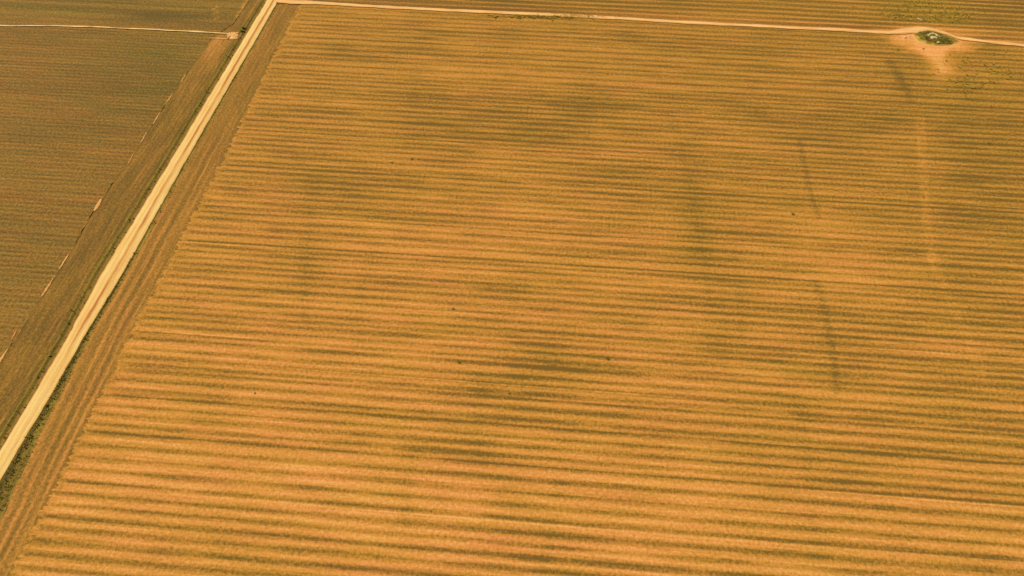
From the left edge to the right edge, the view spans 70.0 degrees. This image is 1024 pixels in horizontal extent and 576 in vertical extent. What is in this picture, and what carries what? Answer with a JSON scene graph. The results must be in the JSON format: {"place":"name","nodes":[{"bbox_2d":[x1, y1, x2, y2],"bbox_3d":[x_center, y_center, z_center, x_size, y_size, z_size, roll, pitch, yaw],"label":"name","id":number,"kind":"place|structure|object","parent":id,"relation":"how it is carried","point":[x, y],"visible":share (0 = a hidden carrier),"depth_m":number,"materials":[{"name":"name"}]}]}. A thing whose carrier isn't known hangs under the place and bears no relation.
{"place":"outdoors","nodes":[
{"label":"outdoors","id":0,"kind":"place"},
{"bbox_2d":[0,25,229,33],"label":"white track","id":1,"kind":"structure","parent":0,"point":[112,27],"depth_m":332.83,"materials":[{"name":"beige soil"}]},
{"bbox_2d":[0,1,248,362],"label":"field","id":2,"kind":"structure","parent":0,"point":[81,108],"depth_m":295.01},
{"bbox_2d":[0,74,185,361],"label":"bare furrow","id":3,"kind":"structure","parent":2,"relation":"on","point":[95,208],"depth_m":255.18,"materials":[{"name":"beige soil"}]},
{"bbox_2d":[0,0,248,32],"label":"northwest field","id":4,"kind":"structure","parent":0,"point":[205,16],"depth_m":339.56,"materials":[{"name":"plant"}]},
{"bbox_2d":[0,0,259,432],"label":"headland","id":5,"kind":"structure","parent":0,"point":[27,353],"depth_m":261.84,"materials":[{"name":"soil"}]},
{"bbox_2d":[0,0,266,449],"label":"roadside ditch","id":6,"kind":"object","parent":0,"point":[60,340],"visible":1,"depth_m":258.50,"materials":[{"name":"soil"}]},
{"bbox_2d":[0,0,276,479],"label":"dirt road","id":7,"kind":"structure","parent":0,"point":[114,269],"depth_m":255.84,"materials":[{"name":"beige soil"}]},
{"bbox_2d":[0,6,277,514],"bbox_3d":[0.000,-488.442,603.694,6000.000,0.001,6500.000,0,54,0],"label":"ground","id":8,"kind":"structure","parent":0,"point":[119,230],"depth_m":265.86,"materials":[{"name":"brown soil"}]},
{"bbox_2d":[0,3,278,519],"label":"roadside verge","id":9,"kind":"structure","parent":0,"point":[22,454],"depth_m":224.22,"materials":[{"name":"green plant"}]},
{"bbox_2d":[0,3,299,575],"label":"headland","id":10,"kind":"structure","parent":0,"point":[81,393],"depth_m":241.73,"materials":[{"name":"soil"}]},
{"bbox_2d":[226,32,238,38],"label":"bare patch","id":11,"kind":"object","parent":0,"point":[232,35],"visible":1,"depth_m":329.48,"materials":[{"name":"beige soil"}]},
{"bbox_2d":[10,4,1023,575],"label":"crop field","id":12,"kind":"structure","parent":0,"point":[862,290],"depth_m":238.84,"materials":[{"name":"plant"}]},
{"bbox_2d":[276,0,1023,46],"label":"sandy track","id":13,"kind":"structure","parent":0,"point":[913,29],"depth_m":335.52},
{"bbox_2d":[311,0,1023,43],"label":"field","id":14,"kind":"structure","parent":0,"point":[1006,23],"depth_m":340.68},
{"bbox_2d":[474,0,1013,107],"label":"yellow weeds","id":15,"kind":"object","parent":14,"relation":"on","point":[556,16],"visible":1,"depth_m":337.86,"materials":[{"name":"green plant"}]},
{"bbox_2d":[912,31,957,45],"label":"grassy mound","id":16,"kind":"object","parent":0,"point":[923,40],"visible":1,"depth_m":326.74,"materials":[{"name":"green plant"}]}
]}

